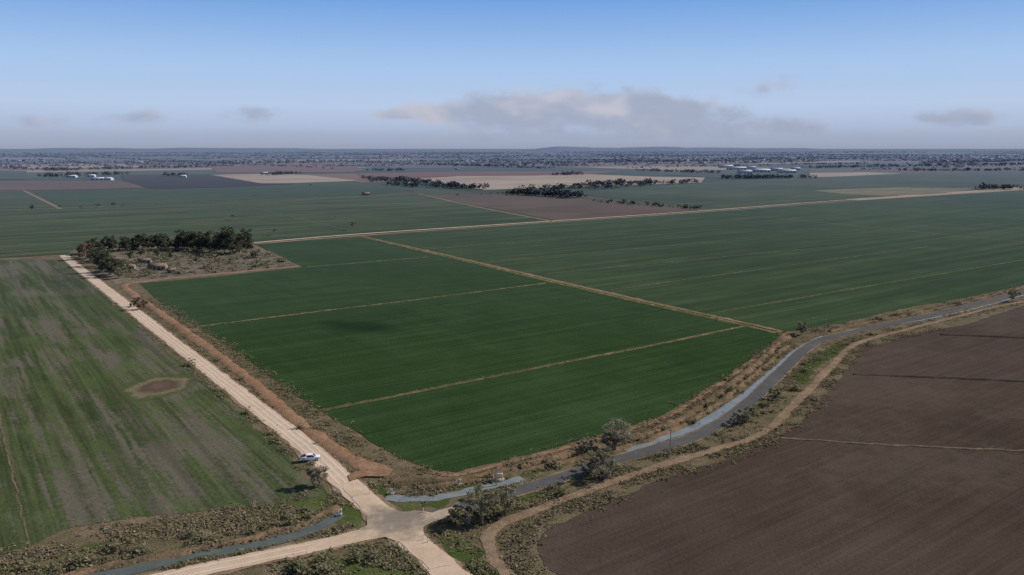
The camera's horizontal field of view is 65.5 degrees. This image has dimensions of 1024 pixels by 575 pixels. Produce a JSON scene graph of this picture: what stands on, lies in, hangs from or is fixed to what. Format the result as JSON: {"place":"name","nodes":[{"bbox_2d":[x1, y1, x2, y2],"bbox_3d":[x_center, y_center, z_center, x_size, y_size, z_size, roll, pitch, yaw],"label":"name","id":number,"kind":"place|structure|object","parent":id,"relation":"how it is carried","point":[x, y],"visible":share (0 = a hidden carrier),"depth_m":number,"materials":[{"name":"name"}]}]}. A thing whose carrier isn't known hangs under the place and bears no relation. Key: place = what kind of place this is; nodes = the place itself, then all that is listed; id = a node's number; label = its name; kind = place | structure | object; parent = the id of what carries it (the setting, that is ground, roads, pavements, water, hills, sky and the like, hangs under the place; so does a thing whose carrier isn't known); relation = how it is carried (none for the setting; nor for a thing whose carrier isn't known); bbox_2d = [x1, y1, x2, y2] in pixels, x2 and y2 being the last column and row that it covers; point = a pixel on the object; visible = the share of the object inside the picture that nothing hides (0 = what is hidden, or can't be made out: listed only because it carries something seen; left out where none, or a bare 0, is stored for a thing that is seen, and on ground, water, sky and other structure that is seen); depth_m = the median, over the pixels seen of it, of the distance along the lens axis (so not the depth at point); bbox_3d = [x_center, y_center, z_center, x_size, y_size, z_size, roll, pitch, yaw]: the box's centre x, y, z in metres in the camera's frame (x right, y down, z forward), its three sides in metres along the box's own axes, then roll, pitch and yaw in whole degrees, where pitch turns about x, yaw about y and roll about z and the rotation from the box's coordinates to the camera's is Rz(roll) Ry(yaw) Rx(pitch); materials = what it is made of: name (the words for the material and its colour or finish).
{"place":"outdoors","nodes":[
{"label":"outdoors","id":0,"kind":"place"},
{"bbox_2d":[0,171,26,178],"bbox_3d":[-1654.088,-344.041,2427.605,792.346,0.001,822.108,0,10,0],"label":"crop field","id":1,"kind":"structure","parent":0,"point":[13,174],"depth_m":2439.38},
{"bbox_2d":[0,191,52,208],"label":"crop field","id":2,"kind":"structure","parent":0,"point":[14,199],"depth_m":1211.07,"materials":[{"name":"plant"}]},
{"bbox_2d":[0,164,138,167],"bbox_3d":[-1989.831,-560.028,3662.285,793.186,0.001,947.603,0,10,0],"label":"stubble field","id":3,"kind":"structure","parent":0,"point":[69,166],"depth_m":3504.82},
{"bbox_2d":[0,181,146,189],"bbox_3d":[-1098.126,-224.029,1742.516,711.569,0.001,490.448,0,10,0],"label":"bare field","id":4,"kind":"structure","parent":0,"point":[40,185],"depth_m":1724.08,"materials":[{"name":"soil"}]},
{"bbox_2d":[0,260,333,552],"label":"pasture field","id":5,"kind":"structure","parent":0,"point":[108,411],"depth_m":231.44,"materials":[{"name":"plant"}]},
{"bbox_2d":[0,422,30,550],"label":"field divider","id":6,"kind":"object","parent":5,"relation":"on","point":[18,502],"visible":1,"depth_m":188.45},
{"bbox_2d":[77,243,298,283],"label":"copse ground","id":7,"kind":"structure","parent":0,"point":[116,279],"depth_m":560.28,"materials":[{"name":"soil"}]},
{"bbox_2d":[93,251,107,271],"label":"gum tree","id":8,"kind":"object","parent":7,"relation":"on","point":[98,256],"visible":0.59,"depth_m":517.48,"materials":[{"name":"green plant"}]},
{"bbox_2d":[103,235,114,249],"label":"gum tree","id":9,"kind":"object","parent":7,"relation":"on","point":[111,246],"visible":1,"depth_m":622.25,"materials":[{"name":"green plant"}]},
{"bbox_2d":[98,258,121,274],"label":"gum tree","id":10,"kind":"object","parent":7,"relation":"on","point":[105,267],"visible":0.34,"depth_m":508.41,"materials":[{"name":"green plant"}]},
{"bbox_2d":[105,256,121,276],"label":"gum tree","id":11,"kind":"object","parent":7,"relation":"on","point":[114,266],"visible":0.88,"depth_m":499.90,"materials":[{"name":"green plant"}]},
{"bbox_2d":[119,236,131,250],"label":"gum tree","id":12,"kind":"object","parent":7,"relation":"on","point":[124,242],"visible":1,"depth_m":627.19,"materials":[{"name":"green plant"}]},
{"bbox_2d":[147,263,167,269],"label":"abandoned farmhouse","id":13,"kind":"object","parent":7,"relation":"on","point":[155,266],"visible":0.94,"depth_m":529.89,"materials":[{"name":"beige brick"}]},
{"bbox_2d":[157,233,170,249],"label":"gum tree","id":14,"kind":"object","parent":7,"relation":"on","point":[161,240],"visible":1,"depth_m":632.61,"materials":[{"name":"green plant"}]},
{"bbox_2d":[173,229,186,249],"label":"gum tree","id":15,"kind":"object","parent":7,"relation":"on","point":[180,243],"visible":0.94,"depth_m":629.07,"materials":[{"name":"green plant"}]},
{"bbox_2d":[180,230,194,247],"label":"gum tree","id":16,"kind":"object","parent":7,"relation":"on","point":[186,238],"visible":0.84,"depth_m":627.22,"materials":[{"name":"green plant"}]},
{"bbox_2d":[91,244,287,279],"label":"copse scrub","id":17,"kind":"object","parent":7,"relation":"on","point":[194,251],"visible":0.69,"depth_m":574.22,"materials":[{"name":"plant"}]},
{"bbox_2d":[188,231,202,250],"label":"gum tree","id":18,"kind":"object","parent":7,"relation":"on","point":[193,236],"visible":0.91,"depth_m":624.75,"materials":[{"name":"green plant"}]},
{"bbox_2d":[200,230,213,250],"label":"gum tree","id":19,"kind":"object","parent":7,"relation":"on","point":[207,239],"visible":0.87,"depth_m":619.54,"materials":[{"name":"green plant"}]},
{"bbox_2d":[208,237,224,252],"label":"gum tree","id":20,"kind":"object","parent":7,"relation":"on","point":[215,244],"visible":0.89,"depth_m":613.51,"materials":[{"name":"green plant"}]},
{"bbox_2d":[213,226,234,251],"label":"gum tree","id":21,"kind":"object","parent":7,"relation":"on","point":[220,236],"visible":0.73,"depth_m":610.12,"materials":[{"name":"green plant"}]},
{"bbox_2d":[223,228,240,253],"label":"gum tree","id":22,"kind":"object","parent":7,"relation":"on","point":[229,241],"visible":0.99,"depth_m":603.59,"materials":[{"name":"green plant"}]},
{"bbox_2d":[233,232,246,252],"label":"gum tree","id":23,"kind":"object","parent":7,"relation":"on","point":[241,236],"visible":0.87,"depth_m":612.71,"materials":[{"name":"green plant"}]},
{"bbox_2d":[9,148,366,149],"bbox_3d":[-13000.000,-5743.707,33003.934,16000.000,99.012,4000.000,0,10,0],"label":"distant hill","id":24,"kind":"structure","parent":0,"point":[182,149],"depth_m":31870.21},
{"bbox_2d":[60,507,336,574],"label":"canal bank","id":25,"kind":"structure","parent":0,"point":[182,552],"depth_m":160.28,"materials":[{"name":"soil"}]},
{"bbox_2d":[121,174,290,188],"bbox_3d":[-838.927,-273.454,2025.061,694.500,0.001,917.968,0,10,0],"label":"bare field","id":26,"kind":"structure","parent":0,"point":[170,181],"depth_m":1931.18,"materials":[{"name":"soil"}]},
{"bbox_2d":[87,513,344,574],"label":"canal water","id":27,"kind":"structure","parent":0,"point":[279,539],"depth_m":161.03,"materials":[{"name":"liquid"}]},
{"bbox_2d":[34,181,417,206],"bbox_3d":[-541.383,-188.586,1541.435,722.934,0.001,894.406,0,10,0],"label":"crop field","id":28,"kind":"structure","parent":0,"point":[65,198],"depth_m":1424.58,"materials":[{"name":"plant"}]},
{"bbox_2d":[19,193,438,209],"bbox_3d":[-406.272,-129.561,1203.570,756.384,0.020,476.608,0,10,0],"label":"dirt track","id":29,"kind":"structure","parent":0,"point":[239,200],"depth_m":1209.57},
{"bbox_2d":[151,530,355,574],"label":"gravel road","id":30,"kind":"structure","parent":0,"point":[251,558],"depth_m":156.94,"materials":[{"name":"gravel"}]},
{"bbox_2d":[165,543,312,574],"bbox_3d":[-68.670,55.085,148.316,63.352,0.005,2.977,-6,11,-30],"label":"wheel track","id":31,"kind":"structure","parent":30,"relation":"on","point":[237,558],"depth_m":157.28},
{"bbox_2d":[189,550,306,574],"bbox_3d":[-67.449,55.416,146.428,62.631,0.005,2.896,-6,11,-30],"label":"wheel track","id":32,"kind":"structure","parent":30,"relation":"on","point":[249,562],"depth_m":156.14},
{"bbox_2d":[141,526,372,574],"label":"road shoulder","id":33,"kind":"object","parent":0,"point":[286,559],"visible":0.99,"depth_m":158.23},
{"bbox_2d":[120,266,394,476],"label":"orange track","id":34,"kind":"structure","parent":0,"point":[290,415],"depth_m":269.27,"materials":[{"name":"soil"}]},
{"bbox_2d":[347,456,392,479],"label":"orange turnaround","id":35,"kind":"structure","parent":34,"relation":"on","point":[369,468],"depth_m":199.82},
{"bbox_2d":[60,255,470,574],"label":"gravel road","id":36,"kind":"structure","parent":0,"point":[453,567],"depth_m":236.20,"materials":[{"name":"gravel"}]},
{"bbox_2d":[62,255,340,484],"bbox_3d":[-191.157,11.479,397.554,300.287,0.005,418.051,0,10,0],"label":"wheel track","id":37,"kind":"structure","parent":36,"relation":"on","point":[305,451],"depth_m":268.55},
{"bbox_2d":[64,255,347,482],"bbox_3d":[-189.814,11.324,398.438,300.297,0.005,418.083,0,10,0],"label":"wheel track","id":38,"kind":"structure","parent":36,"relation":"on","point":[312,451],"depth_m":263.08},
{"bbox_2d":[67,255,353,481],"bbox_3d":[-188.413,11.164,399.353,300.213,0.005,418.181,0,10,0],"label":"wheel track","id":39,"kind":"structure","parent":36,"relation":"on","point":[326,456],"depth_m":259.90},
{"bbox_2d":[299,453,320,461],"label":"pickup truck","id":40,"kind":"object","parent":36,"relation":"on","point":[308,456],"visible":1,"depth_m":205.99,"materials":[{"name":"white paint"}]},
{"bbox_2d":[59,255,475,574],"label":"road shoulder","id":41,"kind":"object","parent":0,"point":[453,556],"visible":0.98,"depth_m":221.41},
{"bbox_2d":[0,195,550,257],"bbox_3d":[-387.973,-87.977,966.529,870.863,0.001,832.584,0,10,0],"label":"crop field","id":42,"kind":"structure","parent":0,"point":[31,229],"depth_m":905.66,"materials":[{"name":"plant"}]},
{"bbox_2d":[214,174,356,182],"bbox_3d":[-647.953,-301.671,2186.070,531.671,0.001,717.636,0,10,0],"label":"stubble field","id":43,"kind":"structure","parent":0,"point":[281,178],"depth_m":2120.84,"materials":[{"name":"plant"}]},
{"bbox_2d":[211,162,365,172],"bbox_3d":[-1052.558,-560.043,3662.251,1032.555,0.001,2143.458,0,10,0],"label":"bare field","id":44,"kind":"structure","parent":0,"point":[249,168],"depth_m":3160.03,"materials":[{"name":"soil"}]},
{"bbox_2d":[306,487,456,567],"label":"road junction","id":45,"kind":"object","parent":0,"point":[390,523],"visible":0.95,"depth_m":169.65,"materials":[{"name":"gravel"}]},
{"bbox_2d":[384,477,523,501],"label":"canal water","id":46,"kind":"structure","parent":0,"point":[448,495],"depth_m":186.10,"materials":[{"name":"liquid"}]},
{"bbox_2d":[139,238,780,471],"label":"crop field","id":47,"kind":"structure","parent":0,"point":[333,358],"depth_m":325.94,"materials":[{"name":"plant"}]},
{"bbox_2d":[196,283,544,326],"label":"field divider","id":48,"kind":"object","parent":47,"relation":"on","point":[369,305],"visible":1,"depth_m":410.21,"materials":[{"name":"soil"}]},
{"bbox_2d":[314,326,744,411],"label":"field divider","id":49,"kind":"object","parent":47,"relation":"on","point":[397,395],"visible":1,"depth_m":286.31,"materials":[{"name":"soil"}]},
{"bbox_2d":[369,161,585,167],"bbox_3d":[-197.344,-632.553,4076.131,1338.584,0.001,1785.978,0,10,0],"label":"bare field","id":50,"kind":"structure","parent":0,"point":[415,165],"depth_m":3701.86,"materials":[{"name":"soil"}]},
{"bbox_2d":[356,171,619,178],"bbox_3d":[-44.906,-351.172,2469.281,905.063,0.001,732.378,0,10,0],"label":"bare field","id":51,"kind":"structure","parent":0,"point":[443,174],"depth_m":2540.61,"materials":[{"name":"soil"}]},
{"bbox_2d":[420,194,555,221],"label":"dirt track","id":52,"kind":"structure","parent":0,"point":[490,209],"depth_m":1034.85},
{"bbox_2d":[2,150,1019,155],"bbox_3d":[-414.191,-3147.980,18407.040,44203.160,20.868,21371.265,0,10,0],"label":"distant tree mass","id":53,"kind":"object","parent":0,"point":[45,153],"visible":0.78,"depth_m":10496.13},
{"bbox_2d":[0,249,1023,574],"bbox_3d":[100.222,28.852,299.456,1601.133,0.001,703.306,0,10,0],"label":"verge ground","id":54,"kind":"structure","parent":0,"point":[400,467],"depth_m":209.86,"materials":[{"name":"soil"}]},
{"bbox_2d":[4,540,124,568],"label":"grass patch","id":55,"kind":"object","parent":54,"relation":"on","point":[79,549],"visible":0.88,"depth_m":160.36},
{"bbox_2d":[76,243,89,259],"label":"gum tree","id":56,"kind":"object","parent":54,"relation":"on","point":[84,253],"visible":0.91,"depth_m":577.10,"materials":[{"name":"green plant"}]},
{"bbox_2d":[133,295,148,309],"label":"gum tree","id":57,"kind":"object","parent":54,"relation":"on","point":[143,302],"visible":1,"depth_m":399.88,"materials":[{"name":"green plant"}]},
{"bbox_2d":[222,497,334,521],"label":"grass patch","id":58,"kind":"object","parent":54,"relation":"on","point":[316,506],"visible":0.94,"depth_m":180.36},
{"bbox_2d":[306,460,328,486],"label":"gum tree","id":59,"kind":"object","parent":54,"relation":"on","point":[313,473],"visible":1,"depth_m":190.28,"materials":[{"name":"green plant"}]},
{"bbox_2d":[334,504,362,530],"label":"grass patch","id":60,"kind":"object","parent":54,"relation":"on","point":[353,516],"visible":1,"depth_m":175.12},
{"bbox_2d":[287,549,424,574],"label":"grass patch","id":61,"kind":"object","parent":54,"relation":"on","point":[352,568],"visible":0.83,"depth_m":153.14,"materials":[{"name":"plant"}]},
{"bbox_2d":[368,483,393,498],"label":"grass patch","id":62,"kind":"object","parent":54,"relation":"on","point":[382,489],"visible":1,"depth_m":189.48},
{"bbox_2d":[388,498,453,509],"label":"grass patch","id":63,"kind":"object","parent":54,"relation":"on","point":[412,505],"visible":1,"depth_m":182.01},
{"bbox_2d":[427,531,495,574],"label":"grass patch","id":64,"kind":"object","parent":54,"relation":"on","point":[465,556],"visible":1,"depth_m":159.96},
{"bbox_2d":[447,497,475,525],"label":"gum tree","id":65,"kind":"object","parent":54,"relation":"on","point":[459,513],"visible":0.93,"depth_m":171.28,"materials":[{"name":"green plant"}]},
{"bbox_2d":[459,483,502,521],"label":"gum tree","id":66,"kind":"object","parent":54,"relation":"on","point":[483,506],"visible":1,"depth_m":171.77,"materials":[{"name":"green plant"}]},
{"bbox_2d":[453,468,555,490],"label":"grass patch","id":67,"kind":"object","parent":54,"relation":"on","point":[540,472],"visible":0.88,"depth_m":197.58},
{"bbox_2d":[494,483,521,512],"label":"gum tree","id":68,"kind":"object","parent":54,"relation":"on","point":[506,501],"visible":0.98,"depth_m":175.17,"materials":[{"name":"green plant"}]},
{"bbox_2d":[3,289,1015,574],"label":"roadside bushes","id":69,"kind":"object","parent":54,"relation":"on","point":[299,565],"visible":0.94,"depth_m":163.62,"materials":[{"name":"green plant"}]},
{"bbox_2d":[0,263,1021,574],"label":"green roadside weeds","id":70,"kind":"object","parent":54,"relation":"on","point":[384,563],"visible":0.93,"depth_m":180.07,"materials":[{"name":"plant"}]},
{"bbox_2d":[0,286,1023,574],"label":"dry roadside weeds","id":71,"kind":"object","parent":54,"relation":"on","point":[198,530],"visible":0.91,"depth_m":176.01,"materials":[{"name":"plant"}]},
{"bbox_2d":[515,483,572,502],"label":"grass patch","id":72,"kind":"object","parent":54,"relation":"on","point":[535,495],"visible":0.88,"depth_m":185.67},
{"bbox_2d":[577,437,597,450],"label":"shrub","id":73,"kind":"object","parent":54,"relation":"on","point":[584,440],"visible":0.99,"depth_m":213.17,"materials":[{"name":"green plant"}]},
{"bbox_2d":[579,456,602,469],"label":"shrub","id":74,"kind":"object","parent":54,"relation":"on","point":[589,465],"visible":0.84,"depth_m":198.76,"materials":[{"name":"green plant"}]},
{"bbox_2d":[585,445,621,478],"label":"gum tree","id":75,"kind":"object","parent":54,"relation":"on","point":[606,455],"visible":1,"depth_m":195.07,"materials":[{"name":"green plant"}]},
{"bbox_2d":[601,432,619,450],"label":"shrub","id":76,"kind":"object","parent":54,"relation":"on","point":[605,439],"visible":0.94,"depth_m":212.87,"materials":[{"name":"green plant"}]},
{"bbox_2d":[602,418,632,449],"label":"gum tree","id":77,"kind":"object","parent":54,"relation":"on","point":[620,437],"visible":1,"depth_m":211.97,"materials":[{"name":"green plant"}]},
{"bbox_2d":[730,411,744,424],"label":"shrub","id":78,"kind":"object","parent":54,"relation":"on","point":[739,417],"visible":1,"depth_m":233.30,"materials":[{"name":"green plant"}]},
{"bbox_2d":[737,405,760,421],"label":"shrub","id":79,"kind":"object","parent":54,"relation":"on","point":[748,408],"visible":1,"depth_m":235.56,"materials":[{"name":"green plant"}]},
{"bbox_2d":[794,342,847,384],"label":"grass patch","id":80,"kind":"object","parent":54,"relation":"on","point":[813,365],"visible":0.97,"depth_m":300.33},
{"bbox_2d":[0,149,1023,252],"bbox_3d":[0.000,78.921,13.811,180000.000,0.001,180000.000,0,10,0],"label":"ground","id":81,"kind":"structure","parent":0,"point":[32,175],"depth_m":3727.91,"materials":[{"name":"plant"}]},
{"bbox_2d":[30,191,701,208],"bbox_3d":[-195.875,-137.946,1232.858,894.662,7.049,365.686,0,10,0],"label":"distant tree row","id":82,"kind":"object","parent":81,"relation":"on","point":[608,201],"visible":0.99,"depth_m":1109.52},
{"bbox_2d":[0,159,1023,197],"bbox_3d":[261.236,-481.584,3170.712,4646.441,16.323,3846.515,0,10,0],"label":"distant tree row","id":83,"kind":"object","parent":81,"relation":"on","point":[414,182],"visible":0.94,"depth_m":2101.09,"materials":[{"name":"plant"}]},
{"bbox_2d":[0,151,1023,169],"bbox_3d":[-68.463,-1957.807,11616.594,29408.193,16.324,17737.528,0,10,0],"label":"distant tree mass","id":84,"kind":"object","parent":81,"relation":"on","point":[648,160],"visible":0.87,"depth_m":5668.22,"materials":[{"name":"plant"}]},
{"bbox_2d":[1,152,1023,163],"bbox_3d":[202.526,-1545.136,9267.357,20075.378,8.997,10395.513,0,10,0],"label":"distant town buildings","id":85,"kind":"structure","parent":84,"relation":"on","point":[467,160],"depth_m":6510.17,"materials":[{"name":"white metal"}]},
{"bbox_2d":[0,0,1023,148],"label":"sky","id":86,"kind":"structure","parent":0,"point":[144,74],"materials":[{"name":"blue"}]},
{"bbox_2d":[423,194,696,219],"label":"bare field","id":87,"kind":"structure","parent":0,"point":[555,208],"depth_m":1107.34,"materials":[{"name":"soil"}]},
{"bbox_2d":[424,174,704,189],"bbox_3d":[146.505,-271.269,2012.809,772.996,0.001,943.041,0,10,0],"label":"stubble field","id":88,"kind":"structure","parent":0,"point":[503,182],"depth_m":2055.30,"materials":[{"name":"plant"}]},
{"bbox_2d":[357,236,783,332],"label":"median track","id":89,"kind":"structure","parent":0,"point":[591,289],"depth_m":448.11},
{"bbox_2d":[390,332,796,483],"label":"canal bank","id":90,"kind":"structure","parent":0,"point":[686,414],"depth_m":222.67,"materials":[{"name":"soil"}]},
{"bbox_2d":[416,345,788,489],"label":"canal bank","id":91,"kind":"structure","parent":0,"point":[676,427],"depth_m":216.78,"materials":[{"name":"soil"}]},
{"bbox_2d":[429,333,786,475],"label":"field edge track","id":92,"kind":"structure","parent":0,"point":[576,444],"depth_m":222.54,"materials":[{"name":"soil"}]},
{"bbox_2d":[527,146,729,150],"bbox_3d":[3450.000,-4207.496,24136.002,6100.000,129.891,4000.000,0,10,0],"label":"distant hill","id":93,"kind":"structure","parent":0,"point":[561,148],"depth_m":22837.29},
{"bbox_2d":[253,190,1016,243],"bbox_3d":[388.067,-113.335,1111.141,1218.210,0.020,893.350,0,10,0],"label":"dirt track","id":94,"kind":"structure","parent":0,"point":[582,220],"depth_m":880.37,"materials":[{"name":"soil"}]},
{"bbox_2d":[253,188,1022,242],"bbox_3d":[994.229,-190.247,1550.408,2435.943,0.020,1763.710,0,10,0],"label":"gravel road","id":95,"kind":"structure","parent":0,"point":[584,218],"depth_m":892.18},
{"bbox_2d":[368,190,1023,330],"bbox_3d":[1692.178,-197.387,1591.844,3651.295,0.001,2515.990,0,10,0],"label":"crop field","id":96,"kind":"structure","parent":0,"point":[739,234],"depth_m":613.60,"materials":[{"name":"plant"}]},
{"bbox_2d":[610,247,921,289],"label":"field divider","id":97,"kind":"object","parent":96,"relation":"on","point":[758,269],"visible":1,"depth_m":527.90,"materials":[{"name":"soil"}]},
{"bbox_2d":[719,260,1019,311],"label":"field divider","id":98,"kind":"object","parent":96,"relation":"on","point":[861,287],"visible":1,"depth_m":460.19,"materials":[{"name":"soil"}]},
{"bbox_2d":[624,336,821,451],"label":"canal water","id":99,"kind":"structure","parent":0,"point":[717,413],"depth_m":241.32,"materials":[{"name":"liquid"}]},
{"bbox_2d":[430,289,1023,510],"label":"sealed road","id":100,"kind":"structure","parent":0,"point":[760,391],"depth_m":238.73,"materials":[{"name":"asphalt"}]},
{"bbox_2d":[449,292,1023,511],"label":"road shoulder","id":101,"kind":"object","parent":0,"point":[767,393],"visible":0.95,"depth_m":245.34},
{"bbox_2d":[669,170,808,178],"bbox_3d":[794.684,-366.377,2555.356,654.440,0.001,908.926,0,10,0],"label":"crop field","id":102,"kind":"structure","parent":0,"point":[798,173],"depth_m":2440.00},
{"bbox_2d":[481,301,1023,574],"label":"dirt track","id":103,"kind":"structure","parent":0,"point":[488,543],"depth_m":203.62,"materials":[{"name":"soil"}]},
{"bbox_2d":[702,147,833,149],"bbox_3d":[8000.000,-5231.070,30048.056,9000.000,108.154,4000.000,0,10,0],"label":"distant hill","id":104,"kind":"structure","parent":0,"point":[765,148],"depth_m":29035.80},
{"bbox_2d":[535,306,1023,574],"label":"ploughed field","id":105,"kind":"structure","parent":0,"point":[800,507],"depth_m":187.21,"materials":[{"name":"soil"}]},
{"bbox_2d":[780,437,1023,451],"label":"field divider","id":106,"kind":"object","parent":105,"relation":"on","point":[907,445],"visible":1,"depth_m":216.52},
{"bbox_2d":[854,373,1023,381],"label":"field divider","id":107,"kind":"object","parent":105,"relation":"on","point":[948,377],"visible":1,"depth_m":281.19,"materials":[{"name":"soil"}]},
{"bbox_2d":[940,333,1023,337],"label":"field divider","id":108,"kind":"object","parent":105,"relation":"on","point":[984,335],"visible":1,"depth_m":342.62,"materials":[{"name":"soil"}]},
{"bbox_2d":[570,172,1023,206],"bbox_3d":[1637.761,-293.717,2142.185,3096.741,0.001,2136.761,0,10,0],"label":"crop field","id":109,"kind":"structure","parent":0,"point":[733,193],"depth_m":1641.64,"materials":[{"name":"plant"}]},
{"bbox_2d":[809,172,903,176],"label":"stubble field","id":110,"kind":"structure","parent":0,"point":[843,174],"depth_m":2440.61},
{"bbox_2d":[813,187,969,195],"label":"stubble field","id":111,"kind":"structure","parent":0,"point":[890,191],"depth_m":1489.70,"materials":[{"name":"plant"}]},
{"bbox_2d":[828,286,1023,331],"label":"canal bank","id":112,"kind":"structure","parent":0,"point":[899,316],"depth_m":390.37,"materials":[{"name":"soil"}]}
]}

